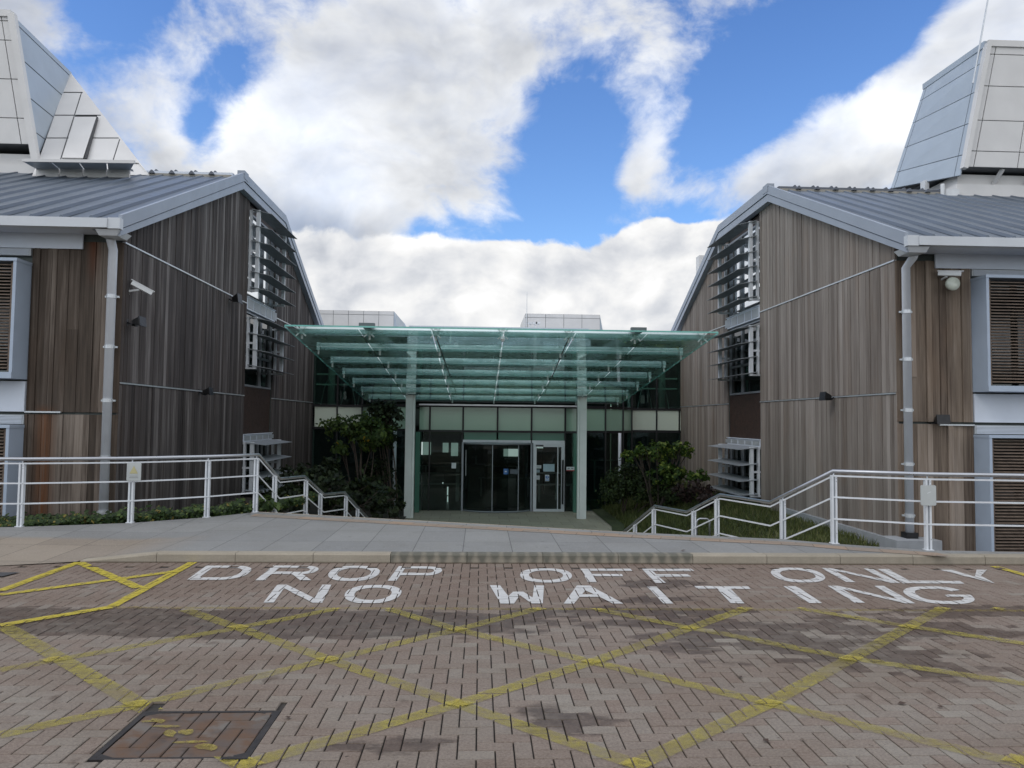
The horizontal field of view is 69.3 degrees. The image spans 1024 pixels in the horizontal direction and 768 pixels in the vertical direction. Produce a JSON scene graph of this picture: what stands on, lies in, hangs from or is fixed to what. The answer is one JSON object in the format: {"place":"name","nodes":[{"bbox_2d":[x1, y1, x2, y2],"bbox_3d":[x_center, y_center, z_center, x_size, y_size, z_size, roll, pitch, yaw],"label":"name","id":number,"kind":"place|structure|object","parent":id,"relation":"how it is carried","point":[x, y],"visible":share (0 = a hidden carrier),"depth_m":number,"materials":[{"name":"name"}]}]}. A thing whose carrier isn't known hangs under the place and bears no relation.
{"place":"outdoors","nodes":[
{"label":"outdoors","id":0,"kind":"place"},
{"bbox_2d":[212,480,405,519],"bbox_3d":[-5.034,3.201,19.773,3.920,1.314,14.400,1,-3,-2],"label":"planting bed","id":1,"kind":"object","parent":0,"point":[313,510],"visible":0.02,"depth_m":20.51,"materials":[{"name":"green plant"}]},
{"bbox_2d":[259,455,405,518],"bbox_3d":[-4.599,2.648,18.160,3.901,1.715,2.994,3,-3,-35],"label":"shrub","id":2,"kind":"object","parent":1,"relation":"on","point":[361,492],"visible":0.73,"depth_m":17.92,"materials":[{"name":"green plant"}]},
{"bbox_2d":[315,411,395,516],"bbox_3d":[-4.269,2.254,20.224,2.124,3.079,1.493,1,-3,-2],"label":"fatsia shrub","id":3,"kind":"object","parent":1,"relation":"on","point":[363,431],"visible":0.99,"depth_m":20.13,"materials":[{"name":"green plant"}]},
{"bbox_2d":[355,398,404,518],"bbox_3d":[-3.716,2.218,21.106,1.439,3.652,1.168,-2,-4,39],"label":"tall shrub","id":4,"kind":"object","parent":1,"relation":"on","point":[389,411],"visible":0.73,"depth_m":21.05,"materials":[{"name":"green plant"}]},
{"bbox_2d":[311,326,680,512],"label":"entrance building","id":5,"kind":"structure","parent":0,"point":[495,457],"depth_m":27.94,"materials":[{"name":"green"}]},
{"bbox_2d":[319,310,405,326],"bbox_3d":[-7.825,-2.504,42.360,5.670,2.639,5.030,1,-3,-2],"label":"rooftop cowl","id":6,"kind":"object","parent":5,"relation":"on","point":[355,318],"visible":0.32,"depth_m":39.88,"materials":[{"name":"grey metal"}]},
{"bbox_2d":[421,442,428,454],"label":"far window","id":7,"kind":"structure","parent":5,"relation":"in","point":[425,445],"depth_m":41.16,"materials":[{"name":"white"}]},
{"bbox_2d":[443,443,448,451],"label":"far window","id":8,"kind":"structure","parent":5,"relation":"in","point":[445,445],"depth_m":41.21,"materials":[{"name":"white"}]},
{"bbox_2d":[451,443,457,455],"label":"far window","id":9,"kind":"structure","parent":5,"relation":"in","point":[454,446],"depth_m":41.22,"materials":[{"name":"white"}]},
{"bbox_2d":[461,442,532,512],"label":"sliding door","id":10,"kind":"structure","parent":5,"relation":"in","point":[472,443],"depth_m":24.28,"materials":[{"name":"black glass"}]},
{"bbox_2d":[503,449,517,455],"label":"far window","id":11,"kind":"structure","parent":5,"relation":"in","point":[507,452],"depth_m":41.35,"materials":[{"name":"white"}]},
{"bbox_2d":[528,322,540,327],"bbox_3d":[1.136,-2.946,38.268,0.654,0.507,0.200,1,-3,-2],"label":"roof vent","id":12,"kind":"object","parent":5,"relation":"on","point":[534,323],"visible":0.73,"depth_m":38.19,"materials":[{"name":"white metal"}]},
{"bbox_2d":[533,443,564,511],"bbox_3d":[1.215,3.078,24.449,1.041,2.250,0.170,1,-3,-2],"label":"side door","id":13,"kind":"structure","parent":5,"relation":"in","point":[546,467],"depth_m":24.46,"materials":[{"name":"white paint"}]},
{"bbox_2d":[520,314,602,329],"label":"rooftop cowl","id":14,"kind":"object","parent":5,"relation":"on","point":[591,322],"visible":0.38,"depth_m":40.34,"materials":[{"name":"grey metal"}]},
{"bbox_2d":[404,510,611,530],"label":"court floor","id":15,"kind":"structure","parent":0,"point":[593,520],"depth_m":22.46,"materials":[{"name":"grey concrete"}]},
{"bbox_2d":[0,9,325,516],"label":"office building","id":16,"kind":"structure","parent":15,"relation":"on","point":[96,217],"depth_m":14.98,"materials":[{"name":"wood"}]},
{"bbox_2d":[0,424,24,516],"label":"window","id":17,"kind":"structure","parent":16,"relation":"in","point":[11,436],"depth_m":12.09,"materials":[{"name":"grey glass"}]},
{"bbox_2d":[0,257,32,379],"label":"window","id":18,"kind":"structure","parent":16,"relation":"in","point":[15,273],"depth_m":12.25,"materials":[{"name":"grey glass"}]},
{"bbox_2d":[127,316,146,326],"bbox_3d":[-6.513,-1.081,12.805,0.290,0.168,0.242,1,-3,-2],"label":"floodlight","id":19,"kind":"object","parent":16,"relation":"attached to","point":[139,321],"visible":1,"depth_m":12.74,"materials":[{"name":"black metal"}]},
{"bbox_2d":[129,279,154,295],"bbox_3d":[-6.457,-1.671,12.899,0.413,0.255,0.172,2,-3,-33],"label":"security camera","id":20,"kind":"object","parent":16,"relation":"attached to","point":[141,287],"visible":1,"depth_m":12.83,"materials":[{"name":"white metal"}]},
{"bbox_2d":[198,387,213,394],"bbox_3d":[-6.667,0.157,16.094,0.290,0.168,0.242,1,-3,-2],"label":"floodlight","id":21,"kind":"object","parent":16,"relation":"attached to","point":[209,390],"visible":1,"depth_m":16.03,"materials":[{"name":"black metal"}]},
{"bbox_2d":[229,293,242,303],"bbox_3d":[-6.712,-2.067,17.923,0.295,0.228,0.330,1,-3,-2],"label":"floodlight","id":22,"kind":"object","parent":16,"relation":"attached to","point":[237,297],"visible":1,"depth_m":17.84,"materials":[{"name":"black metal"}]},
{"bbox_2d":[241,441,268,496],"bbox_3d":[-7.108,2.312,20.349,0.100,1.460,2.600,1,-3,-2],"label":"window","id":23,"kind":"structure","parent":16,"relation":"in","point":[263,450],"depth_m":20.66,"materials":[{"name":"clear glass"}]},
{"bbox_2d":[245,311,271,389],"bbox_3d":[-7.073,-0.884,20.505,0.100,1.980,2.600,1,-3,-2],"label":"window","id":24,"kind":"structure","parent":16,"relation":"in","point":[260,378],"depth_m":20.77,"materials":[{"name":"clear glass"}]},
{"bbox_2d":[247,213,274,308],"bbox_3d":[-7.046,-3.371,20.625,0.100,2.280,2.600,1,-3,-2],"label":"window","id":25,"kind":"structure","parent":16,"relation":"in","point":[263,284],"depth_m":20.85,"materials":[{"name":"clear glass"}]},
{"bbox_2d":[284,323,718,518],"bbox_3d":[-0.392,1.316,19.254,8.370,5.230,10.212,1,-3,-2],"label":"entrance canopy","id":26,"kind":"object","parent":15,"relation":"on","point":[616,347],"visible":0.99,"depth_m":17.80,"materials":[{"name":"green glass"}]},
{"bbox_2d":[18,564,1001,767],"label":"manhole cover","id":27,"kind":"object","parent":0,"point":[154,707],"depth_m":4.81,"materials":[{"name":"brick"}]},
{"bbox_2d":[0,562,1023,767],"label":"road","id":28,"kind":"structure","parent":0,"point":[832,665],"depth_m":5.36,"materials":[{"name":"brick"}]},
{"bbox_2d":[0,572,17,575],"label":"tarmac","id":29,"kind":"structure","parent":28,"relation":"on","point":[4,573],"depth_m":8.10,"materials":[{"name":"grey asphalt"}]},
{"bbox_2d":[88,711,280,761],"bbox_3d":[-1.772,1.939,4.105,0.806,0.018,0.629,1,-3,-2],"label":"manhole cover","id":30,"kind":"object","parent":28,"relation":"on","point":[162,735],"visible":0.99,"depth_m":4.07,"materials":[{"name":"metal"}]},
{"bbox_2d":[80,551,1023,565],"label":"kerb","id":31,"kind":"structure","parent":28,"relation":"on","point":[437,558],"depth_m":9.08,"materials":[{"name":"concrete"}]},
{"bbox_2d":[285,550,941,741],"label":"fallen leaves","id":32,"kind":"object","parent":28,"relation":"on","point":[899,702],"visible":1,"depth_m":4.59,"materials":[{"name":"brown plant"}]},
{"bbox_2d":[0,512,1023,565],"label":"path","id":33,"kind":"structure","parent":0,"point":[78,543],"depth_m":10.03,"materials":[{"name":"grey concrete"}]},
{"bbox_2d":[0,453,368,526],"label":"handrail","id":34,"kind":"object","parent":33,"relation":"on","point":[21,483],"visible":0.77,"depth_m":11.90,"materials":[{"name":"silver metal"}]},
{"bbox_2d":[126,463,141,480],"bbox_3d":[-5.780,1.342,11.326,0.213,0.272,0.015,1,-3,-2],"label":"rail sign","id":35,"kind":"object","parent":34,"relation":"attached to","point":[133,471],"visible":1,"depth_m":11.32,"materials":[{"name":"white plastic"}]},
{"bbox_2d":[252,514,950,556],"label":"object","id":36,"kind":"structure","parent":33,"relation":"on","point":[633,535],"depth_m":10.61,"materials":[{"name":"grey concrete"}]},
{"bbox_2d":[622,469,1023,550],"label":"handrail","id":37,"kind":"object","parent":33,"relation":"on","point":[927,523],"visible":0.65,"depth_m":10.12,"materials":[{"name":"silver metal"}]},
{"bbox_2d":[920,485,935,505],"bbox_3d":[5.419,1.449,9.640,0.204,0.262,0.015,1,-3,-2],"label":"rail sign","id":38,"kind":"object","parent":37,"relation":"attached to","point":[927,495],"visible":1,"depth_m":9.64,"materials":[{"name":"white plastic"}]},
{"bbox_2d":[0,0,1023,355],"label":"sky","id":39,"kind":"structure","parent":0,"point":[471,163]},
{"bbox_2d":[266,512,821,542],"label":"entrance steps","id":40,"kind":"structure","parent":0,"point":[450,522],"depth_m":11.86,"materials":[{"name":"grey concrete"}]},
{"bbox_2d":[234,495,282,511],"bbox_3d":[-4.505,2.172,13.002,0.902,0.455,0.436,1,-3,-2],"label":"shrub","id":41,"kind":"object","parent":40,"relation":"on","point":[266,506],"visible":0.59,"depth_m":13.00,"materials":[{"name":"green plant"}]},
{"bbox_2d":[696,255,703,272],"bbox_3d":[9.284,-3.676,33.890,1.600,4.334,0.500,1,-3,-2],"label":"rooftop box","id":42,"kind":"object","parent":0,"point":[699,258],"visible":0.14,"depth_m":33.80,"materials":[{"name":"white"}]},
{"bbox_2d":[586,480,878,546],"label":"grass bank","id":43,"kind":"structure","parent":0,"point":[613,522],"depth_m":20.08,"materials":[{"name":"green plant"}]},
{"bbox_2d":[595,460,697,515],"bbox_3d":[4.156,3.251,22.345,3.206,1.904,1.665,-1,-3,23],"label":"round hedge","id":44,"kind":"object","parent":43,"relation":"on","point":[620,489],"visible":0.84,"depth_m":22.39,"materials":[{"name":"green plant"}]},
{"bbox_2d":[619,439,709,509],"bbox_3d":[4.605,2.861,21.892,2.698,2.430,1.468,-1,-3,36],"label":"broadleaf shrub","id":45,"kind":"object","parent":43,"relation":"on","point":[670,472],"visible":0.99,"depth_m":21.85,"materials":[{"name":"green plant"}]},
{"bbox_2d":[671,478,718,509],"bbox_3d":[5.047,3.201,20.326,1.221,1.225,1.766,1,-3,-2],"label":"reddish shrub","id":46,"kind":"object","parent":43,"relation":"on","point":[704,493],"visible":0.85,"depth_m":20.32,"materials":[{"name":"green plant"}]},
{"bbox_2d":[696,518,710,535],"bbox_3d":[4.089,3.467,15.839,0.322,1.202,0.044,1,-3,-2],"label":"cycle hoop","id":47,"kind":"object","parent":43,"relation":"on","point":[698,519],"visible":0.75,"depth_m":15.84,"materials":[{"name":"silver metal"}]},
{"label":"border soil","id":48,"kind":"structure","parent":0,"visible":0},
{"bbox_2d":[0,491,317,526],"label":"ivy","id":49,"kind":"object","parent":48,"relation":"on","point":[165,513],"visible":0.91,"depth_m":11.75,"materials":[{"name":"green plant"}]},
{"label":"ground","id":50,"kind":"structure","parent":0,"visible":0},
{"bbox_2d":[668,0,1023,551],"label":"office building","id":51,"kind":"structure","parent":50,"relation":"on","point":[799,298],"depth_m":15.78,"materials":[{"name":"brown wood"}]},
{"bbox_2d":[729,226,759,316],"bbox_3d":[6.701,-3.192,21.201,0.100,2.280,2.600,1,-3,-2],"label":"window","id":52,"kind":"structure","parent":51,"relation":"in","point":[743,293],"depth_m":21.41,"materials":[{"name":"clear glass"}]},
{"bbox_2d":[729,319,759,394],"bbox_3d":[6.674,-0.705,21.080,0.100,1.980,2.600,1,-3,-2],"label":"window","id":53,"kind":"structure","parent":51,"relation":"in","point":[741,384],"depth_m":21.32,"materials":[{"name":"clear glass"}]},
{"bbox_2d":[730,449,760,498],"bbox_3d":[6.639,2.491,20.925,0.100,1.460,2.600,1,-3,-2],"label":"window","id":54,"kind":"structure","parent":51,"relation":"in","point":[742,455],"depth_m":21.15,"materials":[{"name":"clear glass"}]},
{"bbox_2d":[819,392,833,400],"bbox_3d":[6.656,0.258,15.580,0.291,0.183,0.264,1,-3,-2],"label":"floodlight","id":55,"kind":"object","parent":51,"relation":"attached to","point":[824,396],"visible":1,"depth_m":15.51,"materials":[{"name":"black metal"}]},
{"bbox_2d":[932,415,950,423],"bbox_3d":[7.570,0.627,13.133,0.242,0.168,0.290,1,-3,-2],"label":"floodlight","id":56,"kind":"object","parent":51,"relation":"attached to","point":[941,419],"visible":1,"depth_m":13.00,"materials":[{"name":"black metal"}]},
{"bbox_2d":[937,270,963,290],"bbox_3d":[7.816,-1.847,13.197,0.234,0.381,0.425,3,-4,-43],"label":"security camera","id":57,"kind":"object","parent":51,"relation":"attached to","point":[952,283],"visible":1,"depth_m":13.13,"materials":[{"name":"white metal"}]},
{"bbox_2d":[970,274,1023,392],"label":"window","id":58,"kind":"structure","parent":51,"relation":"in","point":[997,301],"depth_m":13.11,"materials":[{"name":"grey glass"}]},
{"bbox_2d":[973,435,1023,551],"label":"window","id":59,"kind":"structure","parent":51,"relation":"in","point":[992,453],"depth_m":12.93,"materials":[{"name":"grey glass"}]}
]}

